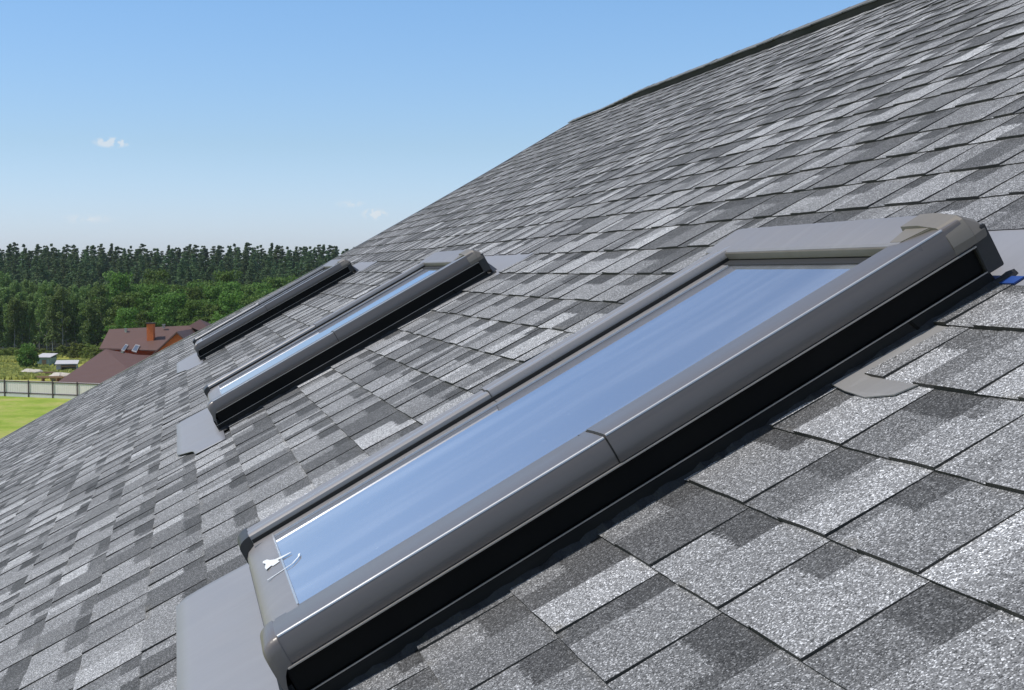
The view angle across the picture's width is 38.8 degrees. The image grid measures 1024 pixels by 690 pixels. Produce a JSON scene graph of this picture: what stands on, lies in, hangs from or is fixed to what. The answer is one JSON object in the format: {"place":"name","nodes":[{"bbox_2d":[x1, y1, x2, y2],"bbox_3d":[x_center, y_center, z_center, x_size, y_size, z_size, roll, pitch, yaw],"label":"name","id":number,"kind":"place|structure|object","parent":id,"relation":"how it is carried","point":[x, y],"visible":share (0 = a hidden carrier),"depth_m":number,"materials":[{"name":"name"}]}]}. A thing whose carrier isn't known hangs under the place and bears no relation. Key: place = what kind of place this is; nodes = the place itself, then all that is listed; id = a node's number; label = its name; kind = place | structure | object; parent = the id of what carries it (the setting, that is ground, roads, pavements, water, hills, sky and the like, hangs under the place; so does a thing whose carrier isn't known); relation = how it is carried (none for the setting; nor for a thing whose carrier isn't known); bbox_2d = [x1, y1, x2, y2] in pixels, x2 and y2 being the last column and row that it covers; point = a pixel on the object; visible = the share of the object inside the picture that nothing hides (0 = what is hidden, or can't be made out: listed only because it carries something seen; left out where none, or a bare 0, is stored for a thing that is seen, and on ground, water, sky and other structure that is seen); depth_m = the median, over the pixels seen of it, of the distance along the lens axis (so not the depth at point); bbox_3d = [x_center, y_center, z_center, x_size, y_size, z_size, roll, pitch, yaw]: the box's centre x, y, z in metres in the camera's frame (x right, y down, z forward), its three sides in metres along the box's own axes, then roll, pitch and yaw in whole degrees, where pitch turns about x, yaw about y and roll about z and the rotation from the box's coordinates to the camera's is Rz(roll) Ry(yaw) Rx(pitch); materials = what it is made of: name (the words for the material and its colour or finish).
{"place":"outdoors","nodes":[
{"label":"outdoors","id":0,"kind":"place"},
{"bbox_2d":[0,396,70,438],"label":"lawn","id":1,"kind":"structure","parent":0,"point":[16,413],"depth_m":130.57,"materials":[{"name":"green plant"}]},
{"bbox_2d":[0,379,99,398],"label":"boundary fence","id":2,"kind":"object","parent":1,"relation":"on","point":[44,389],"visible":0.21,"depth_m":142.76,"materials":[{"name":"concrete"}]},
{"bbox_2d":[0,349,89,395],"bbox_3d":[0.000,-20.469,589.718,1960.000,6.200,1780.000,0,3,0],"label":"ground","id":3,"kind":"structure","parent":0,"point":[35,380],"depth_m":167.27,"materials":[{"name":"green plant"}]},
{"bbox_2d":[15,343,39,367],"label":"round bush","id":4,"kind":"object","parent":3,"relation":"on","point":[25,351],"visible":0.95,"depth_m":180.93,"materials":[{"name":"green plant"}]},
{"bbox_2d":[38,353,57,365],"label":"garden shed","id":5,"kind":"structure","parent":3,"relation":"on","point":[48,358],"depth_m":187.50,"materials":[{"name":"teal wood"}]},
{"bbox_2d":[36,376,63,380],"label":"timber stack","id":6,"kind":"object","parent":3,"relation":"on","point":[44,377],"visible":0.81,"depth_m":164.49,"materials":[{"name":"brown wood"}]},
{"bbox_2d":[49,372,69,380],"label":"sand heap","id":7,"kind":"object","parent":3,"relation":"on","point":[58,374],"visible":0.42,"depth_m":165.27,"materials":[{"name":"beige sand"}]},
{"bbox_2d":[55,360,78,369],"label":"open shed","id":8,"kind":"structure","parent":3,"relation":"on","point":[61,364],"depth_m":177.93,"materials":[{"name":"grey metal"}]},
{"bbox_2d":[83,346,97,358],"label":"forest edge shrub","id":9,"kind":"object","parent":3,"relation":"on","point":[91,349],"visible":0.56,"depth_m":205.87,"materials":[{"name":"green plant"}]},
{"bbox_2d":[102,293,141,330],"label":"broadleaf tree","id":10,"kind":"object","parent":3,"relation":"on","point":[121,301],"visible":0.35,"depth_m":207.62,"materials":[{"name":"green plant"}]},
{"bbox_2d":[102,307,143,339],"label":"broadleaf tree","id":11,"kind":"object","parent":3,"relation":"on","point":[127,314],"visible":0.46,"depth_m":196.39,"materials":[{"name":"green plant"}]},
{"bbox_2d":[58,320,210,383],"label":"brown roofed house","id":12,"kind":"structure","parent":3,"relation":"on","point":[125,348],"depth_m":154.68,"materials":[{"name":"tile"}]},
{"bbox_2d":[130,310,159,327],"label":"broadleaf tree","id":13,"kind":"object","parent":3,"relation":"on","point":[141,319],"visible":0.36,"depth_m":199.60,"materials":[{"name":"green plant"}]},
{"bbox_2d":[126,283,172,323],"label":"broadleaf tree","id":14,"kind":"object","parent":3,"relation":"on","point":[150,290],"visible":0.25,"depth_m":210.97,"materials":[{"name":"green plant"}]},
{"bbox_2d":[141,293,185,327],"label":"broadleaf tree","id":15,"kind":"object","parent":3,"relation":"on","point":[160,310],"visible":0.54,"depth_m":200.18,"materials":[{"name":"green plant"}]},
{"bbox_2d":[154,289,199,326],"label":"broadleaf tree","id":16,"kind":"object","parent":3,"relation":"on","point":[181,299],"visible":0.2,"depth_m":207.95,"materials":[{"name":"green plant"}]},
{"bbox_2d":[170,308,196,325],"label":"broadleaf tree","id":17,"kind":"object","parent":3,"relation":"on","point":[179,314],"visible":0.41,"depth_m":199.64,"materials":[{"name":"green plant"}]},
{"bbox_2d":[171,299,210,325],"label":"broadleaf tree","id":18,"kind":"object","parent":3,"relation":"on","point":[193,306],"visible":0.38,"depth_m":199.05,"materials":[{"name":"green plant"}]},
{"bbox_2d":[191,303,226,323],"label":"broadleaf tree","id":19,"kind":"object","parent":3,"relation":"on","point":[211,309],"visible":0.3,"depth_m":198.04,"materials":[{"name":"green plant"}]},
{"bbox_2d":[209,290,243,323],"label":"broadleaf tree","id":20,"kind":"object","parent":3,"relation":"on","point":[228,299],"visible":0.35,"depth_m":196.50,"materials":[{"name":"green plant"}]},
{"bbox_2d":[227,294,257,314],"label":"broadleaf tree","id":21,"kind":"object","parent":3,"relation":"on","point":[244,299],"visible":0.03,"depth_m":207.24,"materials":[{"name":"green plant"}]},
{"bbox_2d":[0,339,96,350],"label":"forest floor","id":22,"kind":"structure","parent":0,"point":[41,346],"depth_m":237.41,"materials":[{"name":"green plant"}]},
{"bbox_2d":[0,298,6,345],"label":"slender tree","id":23,"kind":"object","parent":22,"relation":"on","point":[2,318],"visible":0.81,"depth_m":218.51,"materials":[{"name":"green plant"}]},
{"bbox_2d":[0,285,10,348],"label":"slender tree","id":24,"kind":"object","parent":22,"relation":"on","point":[5,293],"visible":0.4,"depth_m":224.92,"materials":[{"name":"green plant"}]},
{"bbox_2d":[0,271,12,343],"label":"slender tree","id":25,"kind":"object","parent":22,"relation":"on","point":[7,279],"visible":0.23,"depth_m":236.81,"materials":[{"name":"green plant"}]},
{"bbox_2d":[2,253,12,273],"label":"pine tree","id":26,"kind":"object","parent":22,"relation":"on","point":[6,259],"visible":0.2,"depth_m":341.02,"materials":[{"name":"green plant"}]},
{"bbox_2d":[1,303,16,348],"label":"slender tree","id":27,"kind":"object","parent":22,"relation":"on","point":[5,322],"visible":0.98,"depth_m":216.04,"materials":[{"name":"green plant"}]},
{"bbox_2d":[4,247,21,275],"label":"pine tree","id":28,"kind":"object","parent":22,"relation":"on","point":[16,253],"visible":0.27,"depth_m":378.19,"materials":[{"name":"green plant"}]},
{"bbox_2d":[6,297,22,347],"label":"slender tree","id":29,"kind":"object","parent":22,"relation":"on","point":[13,303],"visible":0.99,"depth_m":215.40,"materials":[{"name":"green plant"}]},
{"bbox_2d":[8,280,23,297],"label":"slender tree","id":30,"kind":"object","parent":22,"relation":"on","point":[16,286],"visible":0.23,"depth_m":233.78,"materials":[{"name":"green plant"}]},
{"bbox_2d":[11,263,21,284],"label":"pine tree","id":31,"kind":"object","parent":22,"relation":"on","point":[14,273],"visible":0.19,"depth_m":314.97,"materials":[{"name":"green plant"}]},
{"bbox_2d":[16,257,26,284],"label":"pine tree","id":32,"kind":"object","parent":22,"relation":"on","point":[21,269],"visible":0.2,"depth_m":331.89,"materials":[{"name":"green plant"}]},
{"bbox_2d":[15,291,27,341],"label":"slender tree","id":33,"kind":"object","parent":22,"relation":"on","point":[20,296],"visible":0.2,"depth_m":225.28,"materials":[{"name":"green plant"}]},
{"bbox_2d":[15,301,30,346],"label":"slender tree","id":34,"kind":"object","parent":22,"relation":"on","point":[23,308],"visible":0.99,"depth_m":216.65,"materials":[{"name":"green plant"}]},
{"bbox_2d":[20,250,35,279],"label":"pine tree","id":35,"kind":"object","parent":22,"relation":"on","point":[28,255],"visible":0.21,"depth_m":341.70,"materials":[{"name":"green plant"}]},
{"bbox_2d":[20,301,38,345],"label":"slender tree","id":36,"kind":"object","parent":22,"relation":"on","point":[30,311],"visible":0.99,"depth_m":217.02,"materials":[{"name":"green plant"}]},
{"bbox_2d":[22,278,36,324],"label":"slender tree","id":37,"kind":"object","parent":22,"relation":"on","point":[27,287],"visible":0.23,"depth_m":227.88,"materials":[{"name":"green plant"}]},
{"bbox_2d":[29,255,39,283],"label":"pine tree","id":38,"kind":"object","parent":22,"relation":"on","point":[35,267],"visible":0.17,"depth_m":320.41,"materials":[{"name":"green plant"}]},
{"bbox_2d":[26,293,44,344],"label":"slender tree","id":39,"kind":"object","parent":22,"relation":"on","point":[30,297],"visible":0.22,"depth_m":223.98,"materials":[{"name":"green plant"}]},
{"bbox_2d":[30,290,48,349],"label":"slender tree","id":40,"kind":"object","parent":22,"relation":"on","point":[36,296],"visible":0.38,"depth_m":219.63,"materials":[{"name":"green plant"}]},
{"bbox_2d":[32,259,49,281],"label":"pine tree","id":41,"kind":"object","parent":22,"relation":"on","point":[41,269],"visible":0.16,"depth_m":292.24,"materials":[{"name":"green plant"}]},
{"bbox_2d":[34,280,59,350],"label":"slender tree","id":42,"kind":"object","parent":22,"relation":"on","point":[39,316],"visible":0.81,"depth_m":215.79,"materials":[{"name":"green plant"}]},
{"bbox_2d":[43,295,63,350],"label":"slender tree","id":43,"kind":"object","parent":22,"relation":"on","point":[51,313],"visible":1,"depth_m":213.96,"materials":[{"name":"green plant"}]},
{"bbox_2d":[48,260,63,283],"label":"pine tree","id":44,"kind":"object","parent":22,"relation":"on","point":[55,262],"visible":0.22,"depth_m":311.60,"materials":[{"name":"green plant"}]},
{"bbox_2d":[48,248,63,273],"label":"pine tree","id":45,"kind":"object","parent":22,"relation":"on","point":[54,254],"visible":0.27,"depth_m":339.19,"materials":[{"name":"green plant"}]},
{"bbox_2d":[51,286,74,345],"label":"slender tree","id":46,"kind":"object","parent":22,"relation":"on","point":[61,295],"visible":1,"depth_m":214.26,"materials":[{"name":"green plant"}]},
{"bbox_2d":[56,345,69,355],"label":"forest edge shrub","id":47,"kind":"object","parent":22,"relation":"on","point":[63,348],"visible":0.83,"depth_m":210.85,"materials":[{"name":"green plant"}]},
{"bbox_2d":[60,255,73,282],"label":"pine tree","id":48,"kind":"object","parent":22,"relation":"on","point":[63,266],"visible":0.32,"depth_m":328.62,"materials":[{"name":"green plant"}]},
{"bbox_2d":[58,297,76,346],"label":"slender tree","id":49,"kind":"object","parent":22,"relation":"on","point":[65,338],"visible":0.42,"depth_m":217.56,"materials":[{"name":"green plant"}]},
{"bbox_2d":[61,254,75,281],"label":"pine tree","id":50,"kind":"object","parent":22,"relation":"on","point":[70,266],"visible":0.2,"depth_m":328.19,"materials":[{"name":"green plant"}]},
{"bbox_2d":[64,292,81,342],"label":"slender tree","id":51,"kind":"object","parent":22,"relation":"on","point":[74,300],"visible":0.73,"depth_m":217.76,"materials":[{"name":"green plant"}]},
{"bbox_2d":[69,248,82,272],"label":"pine tree","id":52,"kind":"object","parent":22,"relation":"on","point":[75,257],"visible":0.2,"depth_m":339.85,"materials":[{"name":"green plant"}]},
{"bbox_2d":[70,342,85,357],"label":"forest edge shrub","id":53,"kind":"object","parent":22,"relation":"on","point":[76,347],"visible":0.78,"depth_m":209.98,"materials":[{"name":"green plant"}]},
{"bbox_2d":[72,284,84,343],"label":"slender tree","id":54,"kind":"object","parent":22,"relation":"on","point":[75,289],"visible":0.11,"depth_m":227.94,"materials":[{"name":"green plant"}]},
{"bbox_2d":[74,272,84,288],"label":"pine tree","id":55,"kind":"object","parent":22,"relation":"on","point":[77,284],"visible":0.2,"depth_m":264.88,"materials":[{"name":"green plant"}]},
{"bbox_2d":[76,303,91,343],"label":"slender tree","id":56,"kind":"object","parent":22,"relation":"on","point":[82,318],"visible":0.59,"depth_m":215.66,"materials":[{"name":"green plant"}]},
{"bbox_2d":[75,284,92,337],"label":"slender tree","id":57,"kind":"object","parent":22,"relation":"on","point":[83,292],"visible":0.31,"depth_m":224.02,"materials":[{"name":"green plant"}]},
{"bbox_2d":[80,267,91,286],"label":"pine tree","id":58,"kind":"object","parent":22,"relation":"on","point":[85,273],"visible":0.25,"depth_m":276.95,"materials":[{"name":"green plant"}]},
{"bbox_2d":[81,252,93,280],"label":"pine tree","id":59,"kind":"object","parent":22,"relation":"on","point":[88,266],"visible":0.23,"depth_m":334.25,"materials":[{"name":"green plant"}]},
{"bbox_2d":[79,300,97,345],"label":"slender tree","id":60,"kind":"object","parent":22,"relation":"on","point":[86,327],"visible":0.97,"depth_m":213.68,"materials":[{"name":"green plant"}]},
{"bbox_2d":[85,245,97,275],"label":"pine tree","id":61,"kind":"object","parent":22,"relation":"on","point":[92,247],"visible":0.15,"depth_m":364.52,"materials":[{"name":"green plant"}]},
{"bbox_2d":[87,289,100,341],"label":"slender tree","id":62,"kind":"object","parent":22,"relation":"on","point":[90,295],"visible":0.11,"depth_m":222.97,"materials":[{"name":"green plant"}]},
{"bbox_2d":[86,281,111,340],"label":"slender tree","id":63,"kind":"object","parent":22,"relation":"on","point":[102,293],"visible":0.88,"depth_m":214.69,"materials":[{"name":"green plant"}]},
{"bbox_2d":[95,256,107,281],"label":"pine tree","id":64,"kind":"object","parent":22,"relation":"on","point":[100,263],"visible":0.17,"depth_m":313.88,"materials":[{"name":"green plant"}]},
{"bbox_2d":[96,305,109,345],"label":"slender tree","id":65,"kind":"object","parent":22,"relation":"on","point":[103,316],"visible":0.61,"depth_m":214.79,"materials":[{"name":"green plant"}]},
{"bbox_2d":[108,251,118,276],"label":"pine tree","id":66,"kind":"object","parent":22,"relation":"on","point":[114,258],"visible":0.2,"depth_m":349.09,"materials":[{"name":"green plant"}]},
{"bbox_2d":[91,271,145,334],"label":"broadleaf tree","id":67,"kind":"object","parent":22,"relation":"on","point":[122,280],"visible":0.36,"depth_m":220.08,"materials":[{"name":"green plant"}]},
{"bbox_2d":[122,254,132,282],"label":"pine tree","id":68,"kind":"object","parent":22,"relation":"on","point":[128,269],"visible":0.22,"depth_m":315.19,"materials":[{"name":"green plant"}]},
{"bbox_2d":[122,291,160,324],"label":"broadleaf tree","id":69,"kind":"object","parent":22,"relation":"on","point":[137,295],"visible":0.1,"depth_m":213.44,"materials":[{"name":"green plant"}]},
{"bbox_2d":[137,255,145,277],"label":"pine tree","id":70,"kind":"object","parent":22,"relation":"on","point":[142,268],"visible":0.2,"depth_m":325.16,"materials":[{"name":"green plant"}]},
{"bbox_2d":[138,268,173,293],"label":"broadleaf tree","id":71,"kind":"object","parent":22,"relation":"on","point":[153,275],"visible":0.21,"depth_m":239.93,"materials":[{"name":"green plant"}]},
{"bbox_2d":[139,278,173,315],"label":"broadleaf tree","id":72,"kind":"object","parent":22,"relation":"on","point":[150,282],"visible":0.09,"depth_m":225.96,"materials":[{"name":"green plant"}]},
{"bbox_2d":[159,255,173,283],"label":"pine tree","id":73,"kind":"object","parent":22,"relation":"on","point":[166,260],"visible":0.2,"depth_m":322.70,"materials":[{"name":"green plant"}]},
{"bbox_2d":[164,249,178,275],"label":"pine tree","id":74,"kind":"object","parent":22,"relation":"on","point":[172,256],"visible":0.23,"depth_m":340.91,"materials":[{"name":"green plant"}]},
{"bbox_2d":[167,263,179,286],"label":"pine tree","id":75,"kind":"object","parent":22,"relation":"on","point":[171,271],"visible":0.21,"depth_m":291.97,"materials":[{"name":"green plant"}]},
{"bbox_2d":[0,242,353,274],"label":"wood","id":76,"kind":"object","parent":22,"relation":"on","point":[65,250],"visible":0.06,"depth_m":409.73,"materials":[{"name":"green plant"}]},
{"bbox_2d":[170,284,191,307],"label":"broadleaf tree","id":77,"kind":"object","parent":22,"relation":"on","point":[180,287],"visible":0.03,"depth_m":226.70,"materials":[{"name":"green plant"}]},
{"bbox_2d":[176,264,186,286],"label":"pine tree","id":78,"kind":"object","parent":22,"relation":"on","point":[181,273],"visible":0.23,"depth_m":287.13,"materials":[{"name":"green plant"}]},
{"bbox_2d":[176,258,186,283],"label":"pine tree","id":79,"kind":"object","parent":22,"relation":"on","point":[182,263],"visible":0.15,"depth_m":305.01,"materials":[{"name":"green plant"}]},
{"bbox_2d":[178,286,210,316],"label":"broadleaf tree","id":80,"kind":"object","parent":22,"relation":"on","point":[192,293],"visible":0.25,"depth_m":212.22,"materials":[{"name":"green plant"}]},
{"bbox_2d":[187,281,206,288],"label":"broadleaf tree","id":81,"kind":"object","parent":22,"relation":"on","point":[194,284],"visible":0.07,"depth_m":235.44,"materials":[{"name":"green plant"}]},
{"bbox_2d":[197,280,224,301],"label":"broadleaf tree","id":82,"kind":"object","parent":22,"relation":"on","point":[211,283],"visible":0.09,"depth_m":220.34,"materials":[{"name":"green plant"}]},
{"bbox_2d":[208,256,217,281],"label":"pine tree","id":83,"kind":"object","parent":22,"relation":"on","point":[212,264],"visible":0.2,"depth_m":332.72,"materials":[{"name":"green plant"}]},
{"bbox_2d":[200,284,230,313],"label":"broadleaf tree","id":84,"kind":"object","parent":22,"relation":"on","point":[216,289],"visible":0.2,"depth_m":209.48,"materials":[{"name":"green plant"}]},
{"bbox_2d":[211,269,242,300],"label":"broadleaf tree","id":85,"kind":"object","parent":22,"relation":"on","point":[226,275],"visible":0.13,"depth_m":236.96,"materials":[{"name":"green plant"}]},
{"bbox_2d":[214,280,241,301],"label":"broadleaf tree","id":86,"kind":"object","parent":22,"relation":"on","point":[232,286],"visible":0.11,"depth_m":220.76,"materials":[{"name":"green plant"}]},
{"bbox_2d":[240,254,249,281],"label":"pine tree","id":87,"kind":"object","parent":22,"relation":"on","point":[244,264],"visible":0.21,"depth_m":335.11,"materials":[{"name":"green plant"}]},
{"bbox_2d":[240,285,257,302],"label":"broadleaf tree","id":88,"kind":"object","parent":22,"relation":"on","point":[250,290],"visible":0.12,"depth_m":224.52,"materials":[{"name":"green plant"}]},
{"bbox_2d":[244,268,253,285],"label":"pine tree","id":89,"kind":"object","parent":22,"relation":"on","point":[250,277],"visible":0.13,"depth_m":276.70,"materials":[{"name":"green plant"}]},
{"bbox_2d":[244,259,256,283],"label":"pine tree","id":90,"kind":"object","parent":22,"relation":"on","point":[253,271],"visible":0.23,"depth_m":303.98,"materials":[{"name":"green plant"}]},
{"bbox_2d":[254,246,262,279],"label":"pine tree","id":91,"kind":"object","parent":22,"relation":"on","point":[259,257],"visible":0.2,"depth_m":370.04,"materials":[{"name":"green plant"}]},
{"bbox_2d":[249,282,272,289],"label":"broadleaf tree","id":92,"kind":"object","parent":22,"relation":"on","point":[262,286],"visible":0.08,"depth_m":239.79,"materials":[{"name":"green plant"}]},
{"bbox_2d":[251,288,270,297],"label":"broadleaf tree","id":93,"kind":"object","parent":22,"relation":"on","point":[262,294],"visible":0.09,"depth_m":216.04,"materials":[{"name":"green plant"}]},
{"bbox_2d":[261,261,273,284],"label":"pine tree","id":94,"kind":"object","parent":22,"relation":"on","point":[267,267],"visible":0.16,"depth_m":299.71,"materials":[{"name":"green plant"}]},
{"bbox_2d":[261,276,287,290],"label":"broadleaf tree","id":95,"kind":"object","parent":22,"relation":"on","point":[276,283],"visible":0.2,"depth_m":242.27,"materials":[{"name":"green plant"}]},
{"bbox_2d":[272,245,283,268],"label":"pine tree","id":96,"kind":"object","parent":22,"relation":"on","point":[277,247],"visible":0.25,"depth_m":371.34,"materials":[{"name":"green plant"}]},
{"bbox_2d":[279,257,288,281],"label":"pine tree","id":97,"kind":"object","parent":22,"relation":"on","point":[284,259],"visible":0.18,"depth_m":315.76,"materials":[{"name":"green plant"}]},
{"bbox_2d":[283,250,294,273],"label":"pine tree","id":98,"kind":"object","parent":22,"relation":"on","point":[289,257],"visible":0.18,"depth_m":356.67,"materials":[{"name":"green plant"}]},
{"bbox_2d":[303,251,313,273],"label":"pine tree","id":99,"kind":"object","parent":22,"relation":"on","point":[308,256],"visible":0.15,"depth_m":342.40,"materials":[{"name":"green plant"}]},
{"bbox_2d":[0,0,865,263],"label":"sky","id":100,"kind":"structure","parent":0,"point":[159,124],"materials":[{"name":"blue"}]},
{"bbox_2d":[0,0,1023,689],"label":"house","id":101,"kind":"structure","parent":0,"point":[708,376],"depth_m":2.50,"materials":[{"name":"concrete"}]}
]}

